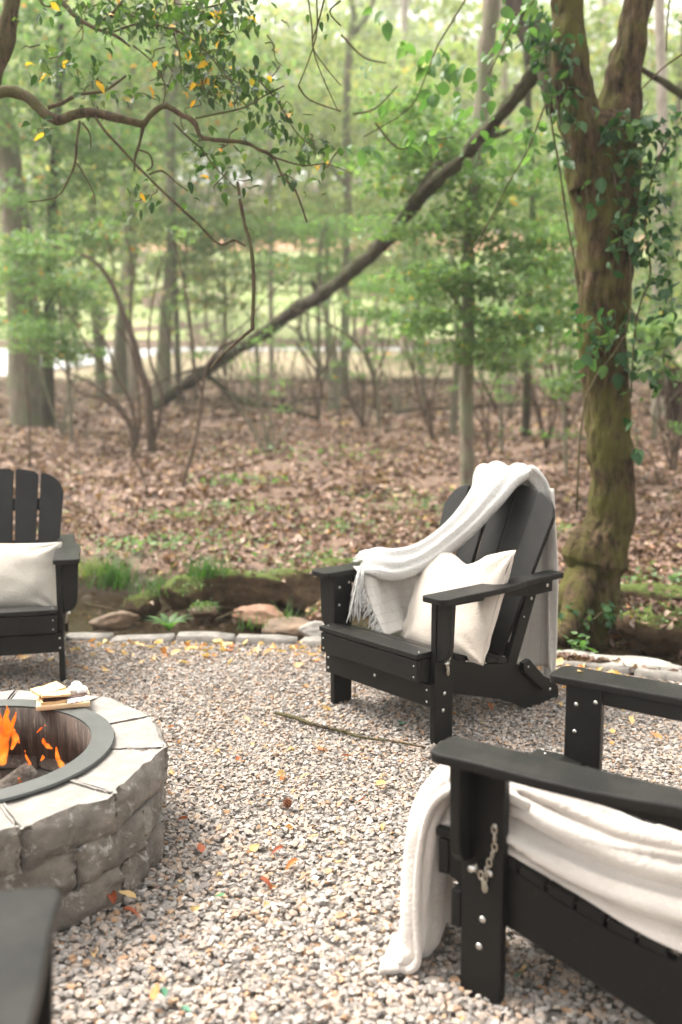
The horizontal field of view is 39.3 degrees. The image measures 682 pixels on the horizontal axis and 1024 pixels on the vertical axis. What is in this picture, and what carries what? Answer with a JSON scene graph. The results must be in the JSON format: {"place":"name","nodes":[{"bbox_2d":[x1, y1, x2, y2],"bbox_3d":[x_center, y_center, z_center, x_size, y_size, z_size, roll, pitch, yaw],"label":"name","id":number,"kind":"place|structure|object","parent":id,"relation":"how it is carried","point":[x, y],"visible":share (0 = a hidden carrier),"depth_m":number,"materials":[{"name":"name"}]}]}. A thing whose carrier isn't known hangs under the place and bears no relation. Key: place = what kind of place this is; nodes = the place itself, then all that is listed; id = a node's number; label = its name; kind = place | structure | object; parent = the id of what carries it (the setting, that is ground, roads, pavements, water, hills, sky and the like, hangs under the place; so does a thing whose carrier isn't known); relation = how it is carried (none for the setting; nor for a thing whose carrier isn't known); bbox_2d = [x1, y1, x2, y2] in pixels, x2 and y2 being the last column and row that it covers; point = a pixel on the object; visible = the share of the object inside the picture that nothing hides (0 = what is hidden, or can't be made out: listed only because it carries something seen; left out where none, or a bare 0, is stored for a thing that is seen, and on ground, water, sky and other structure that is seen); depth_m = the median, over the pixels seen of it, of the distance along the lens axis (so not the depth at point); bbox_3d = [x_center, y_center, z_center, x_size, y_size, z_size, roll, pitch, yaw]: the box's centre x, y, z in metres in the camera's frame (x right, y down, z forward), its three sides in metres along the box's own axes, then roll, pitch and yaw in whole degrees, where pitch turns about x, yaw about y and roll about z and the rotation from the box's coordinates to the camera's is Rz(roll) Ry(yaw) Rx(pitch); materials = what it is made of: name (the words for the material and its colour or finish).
{"place":"outdoors","nodes":[
{"label":"outdoors","id":0,"kind":"place"},
{"bbox_2d":[0,347,434,375],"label":"road","id":1,"kind":"structure","parent":0,"point":[4,359],"depth_m":43.52,"materials":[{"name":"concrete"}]},
{"bbox_2d":[0,639,681,809],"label":"gravel","id":2,"kind":"structure","parent":0,"point":[418,757],"depth_m":3.77,"materials":[{"name":"gravel"}]},
{"bbox_2d":[49,644,681,1020],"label":"fallen leaves","id":3,"kind":"object","parent":2,"relation":"on","point":[253,847],"depth_m":2.88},
{"bbox_2d":[0,183,681,657],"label":"ground","id":4,"kind":"structure","parent":0,"point":[278,491],"depth_m":14.11,"materials":[{"name":"plant"}]},
{"bbox_2d":[0,0,20,84],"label":"corner limb","id":5,"kind":"object","parent":4,"relation":"on","point":[8,25],"visible":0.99,"depth_m":4.70,"materials":[{"name":"brown plant"}]},
{"bbox_2d":[10,299,119,435],"bbox_3d":[-5.062,-2.677,17.654,2.001,2.597,1.309,-3,8,-22],"label":"bare shrub","id":6,"kind":"object","parent":4,"relation":"on","point":[64,427],"visible":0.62,"depth_m":17.81,"materials":[{"name":"brown plant"}]},
{"bbox_2d":[0,226,130,445],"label":"sapling","id":7,"kind":"object","parent":4,"relation":"on","point":[66,354],"visible":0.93,"depth_m":15.12,"materials":[{"name":"green plant"}]},
{"bbox_2d":[0,0,172,428],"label":"forest tree","id":8,"kind":"object","parent":4,"relation":"on","point":[47,418],"visible":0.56,"depth_m":18.48,"materials":[{"name":"green plant"}]},
{"bbox_2d":[39,307,140,452],"bbox_3d":[-3.643,-1.913,13.872,1.447,2.094,0.089,0,8,0],"label":"bare shrub","id":9,"kind":"object","parent":4,"relation":"on","point":[134,433],"visible":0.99,"depth_m":13.88,"materials":[{"name":"brown plant"}]},
{"bbox_2d":[16,216,164,452],"bbox_3d":[-3.692,-2.576,13.900,2.187,3.492,1.448,0,8,0],"label":"bare shrub","id":10,"kind":"object","parent":4,"relation":"on","point":[151,433],"visible":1,"depth_m":14.22,"materials":[{"name":"brown plant"}]},
{"bbox_2d":[0,0,191,425],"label":"forest tree","id":11,"kind":"object","parent":4,"relation":"on","point":[14,198],"visible":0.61,"depth_m":18.27,"materials":[{"name":"green plant"}]},
{"bbox_2d":[0,15,193,333],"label":"slender tree","id":12,"kind":"object","parent":4,"relation":"on","point":[104,324],"visible":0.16,"depth_m":27.14,"materials":[{"name":"green plant"}]},
{"bbox_2d":[0,0,205,338],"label":"slender tree","id":13,"kind":"object","parent":4,"relation":"on","point":[122,256],"visible":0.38,"depth_m":23.60,"materials":[{"name":"green plant"}]},
{"bbox_2d":[12,0,224,314],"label":"slender tree","id":14,"kind":"object","parent":4,"relation":"on","point":[116,276],"visible":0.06,"depth_m":37.25,"materials":[{"name":"green plant"}]},
{"bbox_2d":[78,545,160,592],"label":"grass tuft","id":15,"kind":"object","parent":4,"relation":"on","point":[116,572],"visible":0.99,"depth_m":6.49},
{"bbox_2d":[8,0,255,396],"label":"forest tree","id":16,"kind":"object","parent":4,"relation":"on","point":[99,368],"visible":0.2,"depth_m":28.90,"materials":[{"name":"green plant"}]},
{"bbox_2d":[78,530,195,556],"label":"seedlings","id":17,"kind":"object","parent":4,"relation":"on","point":[118,543],"visible":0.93,"depth_m":7.37,"materials":[{"name":"green plant"}]},
{"bbox_2d":[39,2,300,401],"bbox_3d":[-6.302,-11.430,25.413,8.920,17.574,6.904,5,9,34],"label":"slender tree","id":18,"kind":"object","parent":4,"relation":"on","point":[131,376],"visible":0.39,"depth_m":26.51,"materials":[{"name":"green plant"}]},
{"bbox_2d":[0,0,352,369],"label":"overhanging branch","id":19,"kind":"object","parent":4,"relation":"on","point":[148,11],"visible":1,"depth_m":4.25,"materials":[{"name":"green plant"}]},
{"bbox_2d":[298,0,341,111],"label":"hanging twigs","id":20,"kind":"object","parent":19,"relation":"hanging from","point":[320,24],"visible":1,"depth_m":4.28,"materials":[{"name":"brown plant"}]},
{"bbox_2d":[63,0,289,394],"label":"forest tree","id":21,"kind":"object","parent":4,"relation":"on","point":[120,360],"visible":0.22,"depth_m":30.01,"materials":[{"name":"green plant"}]},
{"bbox_2d":[134,280,232,415],"bbox_3d":[-3.577,-3.648,21.575,2.340,3.063,1.915,4,9,30],"label":"bare shrub","id":22,"kind":"object","parent":4,"relation":"on","point":[200,356],"visible":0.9,"depth_m":21.67,"materials":[{"name":"brown plant"}]},
{"bbox_2d":[71,0,315,401],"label":"slender tree","id":23,"kind":"object","parent":4,"relation":"on","point":[207,302],"visible":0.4,"depth_m":26.87,"materials":[{"name":"green plant"}]},
{"bbox_2d":[123,218,273,400],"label":"sapling","id":24,"kind":"object","parent":4,"relation":"on","point":[186,251],"visible":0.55,"depth_m":26.74,"materials":[{"name":"green plant"}]},
{"bbox_2d":[80,0,349,403],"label":"forest tree","id":25,"kind":"object","parent":4,"relation":"on","point":[163,352],"visible":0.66,"depth_m":25.89,"materials":[{"name":"green plant"}]},
{"bbox_2d":[139,23,310,375],"bbox_3d":[-4.258,-11.804,36.116,7.460,13.929,6.574,0,8,0],"label":"slender tree","id":26,"kind":"object","parent":4,"relation":"on","point":[240,293],"visible":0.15,"depth_m":36.46,"materials":[{"name":"green plant"}]},
{"bbox_2d":[165,224,295,487],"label":"thin sapling","id":27,"kind":"object","parent":4,"relation":"on","point":[221,347],"visible":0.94,"depth_m":10.35,"materials":[{"name":"brown plant"}]},
{"bbox_2d":[206,273,287,411],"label":"bare shrub","id":28,"kind":"object","parent":4,"relation":"on","point":[235,317],"visible":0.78,"depth_m":23.68,"materials":[{"name":"brown plant"}]},
{"bbox_2d":[188,206,325,400],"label":"sapling","id":29,"kind":"object","parent":4,"relation":"on","point":[266,252],"visible":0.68,"depth_m":25.28,"materials":[{"name":"green plant"}]},
{"bbox_2d":[139,0,397,389],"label":"slender tree","id":30,"kind":"object","parent":4,"relation":"on","point":[270,207],"visible":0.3,"depth_m":30.73,"materials":[{"name":"green plant"}]},
{"bbox_2d":[225,317,320,451],"bbox_3d":[-1.031,-1.863,14.226,1.502,2.070,1.216,0,8,0],"label":"bare shrub","id":31,"kind":"object","parent":4,"relation":"on","point":[267,438],"visible":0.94,"depth_m":14.40,"materials":[{"name":"brown plant"}]},
{"bbox_2d":[244,279,337,399],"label":"bare shrub","id":32,"kind":"object","parent":4,"relation":"on","point":[293,363],"visible":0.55,"depth_m":27.65,"materials":[{"name":"brown plant"}]},
{"bbox_2d":[248,293,361,420],"bbox_3d":[-0.772,-3.391,20.876,2.510,2.910,1.640,0,8,0],"label":"bare shrub","id":33,"kind":"object","parent":4,"relation":"on","point":[317,406],"visible":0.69,"depth_m":20.74,"materials":[{"name":"brown plant"}]},
{"bbox_2d":[234,5,386,343],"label":"slender tree","id":34,"kind":"object","parent":4,"relation":"on","point":[299,290],"visible":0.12,"depth_m":49.70,"materials":[{"name":"green plant"}]},
{"bbox_2d":[188,0,444,395],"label":"forest tree","id":35,"kind":"object","parent":4,"relation":"on","point":[351,32],"visible":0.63,"depth_m":28.52,"materials":[{"name":"green plant"}]},
{"bbox_2d":[206,12,438,375],"bbox_3d":[-0.692,-12.248,35.917,9.629,14.796,6.475,0,8,0],"label":"slender tree","id":36,"kind":"object","parent":4,"relation":"on","point":[328,103],"visible":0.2,"depth_m":35.59,"materials":[{"name":"green plant"}]},
{"bbox_2d":[228,202,419,409],"bbox_3d":[-0.398,-4.957,23.462,4.643,5.081,3.238,0,8,0],"label":"forest tree","id":37,"kind":"object","parent":4,"relation":"on","point":[319,259],"visible":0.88,"depth_m":23.41,"materials":[{"name":"green plant"}]},
{"bbox_2d":[0,373,666,427],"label":"fallen leaves","id":38,"kind":"object","parent":4,"relation":"on","point":[216,413],"visible":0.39,"depth_m":24.78,"materials":[{"name":"brown plant"}]},
{"bbox_2d":[246,0,423,372],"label":"slender tree","id":39,"kind":"object","parent":4,"relation":"on","point":[323,95],"visible":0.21,"depth_m":34.53,"materials":[{"name":"green plant"}]},
{"bbox_2d":[0,404,681,507],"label":"fallen leaves","id":40,"kind":"object","parent":4,"relation":"on","point":[365,464],"depth_m":13.59,"materials":[{"name":"plant"}]},
{"bbox_2d":[0,644,681,1023],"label":"gravel base","id":41,"kind":"object","parent":4,"relation":"on","point":[552,1012],"visible":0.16,"depth_m":2.62,"materials":[{"name":"gravel"}]},
{"bbox_2d":[0,887,61,1023],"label":"adirondack chair","id":42,"kind":"object","parent":41,"relation":"on","point":[28,918],"visible":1,"depth_m":1.33,"materials":[{"name":"black wood"}]},
{"bbox_2d":[0,468,80,683],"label":"adirondack chair","id":43,"kind":"object","parent":41,"relation":"on","point":[37,630],"visible":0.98,"depth_m":4.40,"materials":[{"name":"black plastic"}]},
{"bbox_2d":[0,542,61,608],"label":"cushion","id":44,"kind":"object","parent":43,"relation":"on","point":[27,575],"visible":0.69,"depth_m":4.42,"materials":[{"name":"beige fabric"}]},
{"bbox_2d":[0,690,178,931],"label":"fire pit","id":45,"kind":"object","parent":41,"relation":"on","point":[82,830],"visible":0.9,"depth_m":2.48,"materials":[{"name":"stone"}]},
{"bbox_2d":[0,763,39,788],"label":"firewood log","id":46,"kind":"object","parent":45,"relation":"in","point":[25,772],"visible":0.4,"depth_m":2.75,"materials":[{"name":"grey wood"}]},
{"bbox_2d":[0,637,627,688],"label":"fallen leaves","id":47,"kind":"object","parent":41,"relation":"on","point":[163,649],"visible":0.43,"depth_m":4.82,"materials":[{"name":"beige plant"}]},
{"bbox_2d":[312,484,563,744],"bbox_3d":[0.426,0.369,3.979,0.875,0.938,0.772,-6,10,-40],"label":"adirondack chair","id":48,"kind":"object","parent":41,"relation":"on","point":[436,674],"visible":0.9,"depth_m":3.88,"materials":[{"name":"black wood"}]},
{"bbox_2d":[346,461,557,677],"bbox_3d":[0.453,0.303,4.149,0.979,1.033,0.358,-2,8,-15],"label":"throw blanket","id":49,"kind":"object","parent":48,"relation":"on","point":[385,580],"visible":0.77,"depth_m":4.05,"materials":[{"name":"fabric"}]},
{"bbox_2d":[401,550,515,665],"bbox_3d":[0.461,0.366,3.884,0.177,0.470,0.529,26,-14,-32],"label":"cushion","id":50,"kind":"object","parent":48,"relation":"on","point":[475,622],"visible":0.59,"depth_m":3.73,"materials":[{"name":"beige fabric"}]},
{"bbox_2d":[431,666,681,1023],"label":"adirondack chair","id":51,"kind":"object","parent":41,"relation":"on","point":[497,888],"visible":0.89,"depth_m":2.01,"materials":[{"name":"black wood"}]},
{"bbox_2d":[379,765,681,975],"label":"cream blanket","id":52,"kind":"object","parent":51,"relation":"on","point":[623,868],"visible":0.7,"depth_m":1.99,"materials":[{"name":"fabric"}]},
{"bbox_2d":[1,0,681,231],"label":"woods","id":53,"kind":"object","parent":4,"relation":"on","point":[383,5],"depth_m":91.88,"materials":[{"name":"plant"}]},
{"bbox_2d":[136,28,551,417],"bbox_3d":[-0.505,-3.295,16.322,3.462,3.895,17.174,-4,8,-25],"label":"leaning dead tree","id":54,"kind":"object","parent":4,"relation":"on","point":[433,180],"visible":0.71,"depth_m":12.89,"materials":[{"name":"wood"}]},
{"bbox_2d":[13,497,681,633],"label":"fallen leaves","id":55,"kind":"object","parent":4,"relation":"on","point":[653,531],"visible":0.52,"depth_m":8.48,"materials":[{"name":"brown plant"}]},
{"bbox_2d":[288,13,408,290],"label":"slender tree","id":56,"kind":"object","parent":4,"relation":"on","point":[372,26],"visible":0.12,"depth_m":49.28,"materials":[{"name":"green plant"}]},
{"bbox_2d":[323,280,408,427],"bbox_3d":[0.510,-3.069,18.707,1.656,2.858,1.257,-2,8,-13],"label":"bare shrub","id":57,"kind":"object","parent":4,"relation":"on","point":[358,416],"visible":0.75,"depth_m":18.80,"materials":[{"name":"brown plant"}]},
{"bbox_2d":[65,631,681,682],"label":"stone edging","id":58,"kind":"object","parent":4,"relation":"on","point":[664,674],"visible":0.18,"depth_m":4.99,"materials":[{"name":"stone"}]},
{"bbox_2d":[325,259,442,426],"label":"sapling","id":59,"kind":"object","parent":4,"relation":"on","point":[364,284],"visible":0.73,"depth_m":18.03,"materials":[{"name":"green plant"}]},
{"bbox_2d":[281,0,506,355],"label":"forest tree","id":60,"kind":"object","parent":4,"relation":"on","point":[404,14],"visible":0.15,"depth_m":41.47,"materials":[{"name":"green plant"}]},
{"bbox_2d":[350,291,447,415],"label":"bare shrub","id":61,"kind":"object","parent":4,"relation":"on","point":[398,396],"visible":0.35,"depth_m":21.78,"materials":[{"name":"brown plant"}]},
{"bbox_2d":[316,194,484,398],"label":"sapling","id":62,"kind":"object","parent":4,"relation":"on","point":[420,255],"visible":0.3,"depth_m":26.26,"materials":[{"name":"green plant"}]},
{"bbox_2d":[122,553,681,629],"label":"bank cover","id":63,"kind":"object","parent":4,"relation":"on","point":[655,604],"visible":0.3,"depth_m":5.92,"materials":[{"name":"green plant"}]},
{"bbox_2d":[169,546,231,580],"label":"grass tuft","id":64,"kind":"object","parent":63,"relation":"on","point":[204,568],"visible":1,"depth_m":6.33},
{"bbox_2d":[332,0,481,259],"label":"slender tree","id":65,"kind":"object","parent":4,"relation":"on","point":[446,24],"visible":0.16,"depth_m":48.61,"materials":[{"name":"green plant"}]},
{"bbox_2d":[395,302,461,440],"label":"bare shrub","id":66,"kind":"object","parent":4,"relation":"on","point":[430,425],"visible":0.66,"depth_m":16.86,"materials":[{"name":"brown plant"}]},
{"bbox_2d":[312,0,576,486],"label":"forest tree","id":67,"kind":"object","parent":4,"relation":"on","point":[469,279],"visible":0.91,"depth_m":9.88,"materials":[{"name":"green plant"}]},
{"bbox_2d":[384,239,504,434],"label":"forest tree","id":68,"kind":"object","parent":4,"relation":"on","point":[453,419],"visible":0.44,"depth_m":17.78,"materials":[{"name":"green plant"}]},
{"bbox_2d":[359,0,563,252],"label":"slender tree","id":69,"kind":"object","parent":4,"relation":"on","point":[454,8],"visible":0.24,"depth_m":31.65,"materials":[{"name":"green plant"}]},
{"bbox_2d":[444,313,534,456],"bbox_3d":[2.198,-1.855,13.939,1.199,2.119,1.366,5,9,31],"label":"bare shrub","id":70,"kind":"object","parent":4,"relation":"on","point":[489,452],"visible":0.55,"depth_m":13.91,"materials":[{"name":"brown plant"}]},
{"bbox_2d":[348,0,652,409],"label":"slender tree","id":71,"kind":"object","parent":4,"relation":"on","point":[503,67],"visible":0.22,"depth_m":23.02,"materials":[{"name":"green plant"}]},
{"bbox_2d":[451,302,549,451],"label":"sapling","id":72,"kind":"object","parent":4,"relation":"on","point":[497,358],"visible":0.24,"depth_m":14.52,"materials":[{"name":"green plant"}]},
{"bbox_2d":[452,49,576,437],"bbox_3d":[3.084,-5.170,15.924,2.892,8.185,2.433,0,8,0],"label":"forest tree","id":73,"kind":"object","parent":4,"relation":"on","point":[526,403],"visible":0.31,"depth_m":16.09,"materials":[{"name":"green plant"}]},
{"bbox_2d":[441,0,614,365],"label":"slender tree","id":74,"kind":"object","parent":4,"relation":"on","point":[514,119],"visible":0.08,"depth_m":38.24,"materials":[{"name":"green plant"}]},
{"bbox_2d":[506,307,578,448],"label":"bare shrub","id":75,"kind":"object","parent":4,"relation":"on","point":[538,414],"visible":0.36,"depth_m":14.89,"materials":[{"name":"brown plant"}]},
{"bbox_2d":[423,3,679,396],"bbox_3d":[6.765,-11.480,27.952,9.726,16.813,6.358,-3,8,-24],"label":"slender tree","id":76,"kind":"object","parent":4,"relation":"on","point":[670,49],"visible":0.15,"depth_m":28.10,"materials":[{"name":"green plant"}]},
{"bbox_2d":[505,0,653,644],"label":"tree","id":77,"kind":"object","parent":4,"relation":"on","point":[594,551],"visible":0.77,"depth_m":5.52,"materials":[{"name":"brown plant"}]},
{"bbox_2d":[512,3,681,511],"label":"climbing vine","id":78,"kind":"object","parent":77,"relation":"attached to","point":[646,201],"visible":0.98,"depth_m":5.34,"materials":[{"name":"green plant"}]},
{"bbox_2d":[340,0,549,249],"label":"leafy twigs","id":79,"kind":"object","parent":78,"relation":"attached to","point":[449,73],"visible":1,"depth_m":5.13,"materials":[{"name":"green plant"}]},
{"bbox_2d":[558,599,621,637],"bbox_3d":[1.425,0.621,5.613,0.437,0.249,0.352,2,8,13],"label":"ivy patch","id":80,"kind":"object","parent":4,"relation":"on","point":[608,616],"visible":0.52,"depth_m":5.50,"materials":[{"name":"green plant"}]},
{"bbox_2d":[500,215,681,476],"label":"sapling","id":81,"kind":"object","parent":4,"relation":"on","point":[560,385],"visible":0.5,"depth_m":11.28,"materials":[{"name":"green plant"}]},
{"bbox_2d":[503,1,681,315],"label":"slender tree","id":82,"kind":"object","parent":4,"relation":"on","point":[654,106],"visible":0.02,"depth_m":32.66,"materials":[{"name":"green plant"}]},
{"bbox_2d":[523,0,681,410],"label":"slender tree","id":83,"kind":"object","parent":4,"relation":"on","point":[677,66],"visible":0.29,"depth_m":23.26,"materials":[{"name":"green plant"}]},
{"bbox_2d":[589,654,681,674],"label":"flat stone","id":84,"kind":"object","parent":4,"relation":"on","point":[639,661],"visible":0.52,"depth_m":4.53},
{"bbox_2d":[621,582,681,601],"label":"moss bank","id":85,"kind":"structure","parent":4,"relation":"on","point":[637,590],"depth_m":5.99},
{"bbox_2d":[626,0,681,417],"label":"forest tree","id":86,"kind":"object","parent":4,"relation":"on","point":[660,52],"visible":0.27,"depth_m":19.76,"materials":[{"name":"green plant"}]},
{"bbox_2d":[628,307,681,432],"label":"leaning log","id":87,"kind":"object","parent":4,"relation":"on","point":[674,403],"visible":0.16,"depth_m":17.41,"materials":[{"name":"plant"}]},
{"bbox_2d":[639,323,681,470],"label":"bare shrub","id":88,"kind":"object","parent":4,"relation":"on","point":[675,449],"visible":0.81,"depth_m":11.95,"materials":[{"name":"brown plant"}]},
{"bbox_2d":[0,251,681,340],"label":"lawn","id":89,"kind":"structure","parent":0,"point":[287,332],"depth_m":59.28,"materials":[{"name":"green plant"}]},
{"bbox_2d":[0,350,681,380],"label":"road","id":90,"kind":"structure","parent":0,"point":[289,355],"depth_m":39.67,"materials":[{"name":"beige"}]},
{"bbox_2d":[300,18,474,374],"bbox_3d":[2.364,-11.486,36.409,7.757,13.042,6.991,0,8,0],"label":"slender tree","id":91,"kind":"object","parent":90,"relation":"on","point":[418,84],"visible":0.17,"depth_m":35.98,"materials":[{"name":"green plant"}]},
{"bbox_2d":[331,43,518,361],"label":"slender tree","id":92,"kind":"object","parent":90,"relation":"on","point":[394,85],"visible":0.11,"depth_m":40.36,"materials":[{"name":"green plant"}]},
{"bbox_2d":[0,230,681,250],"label":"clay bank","id":93,"kind":"structure","parent":0,"point":[290,247],"depth_m":76.05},
{"bbox_2d":[1,0,681,183],"label":"sky","id":94,"kind":"structure","parent":0,"point":[678,2],"materials":[{"name":"white"}]},
{"bbox_2d":[28,593,681,665],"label":"stream water","id":95,"kind":"structure","parent":0,"point":[81,616],"depth_m":6.19,"materials":[{"name":"brown liquid"}]},
{"bbox_2d":[88,611,139,629],"bbox_3d":[-1.451,0.690,6.118,0.326,0.113,0.184,-1,8,-6],"label":"stream rock","id":96,"kind":"object","parent":95,"relation":"on","point":[119,620],"visible":1,"depth_m":6.06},
{"bbox_2d":[123,590,161,619],"bbox_3d":[-1.322,0.628,6.358,0.256,0.209,0.186,-2,8,-17],"label":"stream rock","id":97,"kind":"object","parent":95,"relation":"in","point":[137,604],"visible":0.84,"depth_m":6.31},
{"bbox_2d":[159,574,209,610],"bbox_3d":[-1.026,0.539,6.377,0.366,0.232,0.290,-3,8,-23],"label":"stream rock","id":98,"kind":"object","parent":95,"relation":"on","point":[193,594],"visible":0.78,"depth_m":6.28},
{"bbox_2d":[195,569,283,612],"bbox_3d":[-0.748,0.531,6.508,0.824,0.310,0.307,-1,8,-6],"label":"stream rock","id":99,"kind":"object","parent":95,"relation":"in","point":[236,589],"visible":0.54,"depth_m":6.39,"materials":[{"name":"stone"}]},
{"bbox_2d":[232,604,284,627],"bbox_3d":[-0.522,0.661,6.059,0.443,0.173,0.209,7,10,43],"label":"stream rock","id":100,"kind":"object","parent":95,"relation":"on","point":[250,611],"visible":0.65,"depth_m":5.98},
{"bbox_2d":[262,617,310,639],"bbox_3d":[-0.272,0.720,5.813,0.419,0.125,0.228,3,8,20],"label":"stream rock","id":101,"kind":"object","parent":95,"relation":"in","point":[289,626],"visible":0.48,"depth_m":5.77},
{"bbox_2d":[267,568,320,613],"bbox_3d":[-0.291,0.532,6.576,0.582,0.326,0.352,2,8,11],"label":"stream rock","id":102,"kind":"object","parent":95,"relation":"in","point":[301,588],"visible":0.52,"depth_m":6.42,"materials":[{"name":"stone"}]},
{"bbox_2d":[616,604,681,655],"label":"stream rock","id":103,"kind":"object","parent":95,"relation":"on","point":[650,638],"visible":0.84,"depth_m":5.40,"materials":[{"name":"stone"}]},
{"bbox_2d":[53,803,680,1023],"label":"gravel","id":104,"kind":"structure","parent":0,"point":[558,992],"depth_m":2.28,"materials":[{"name":"gravel"}]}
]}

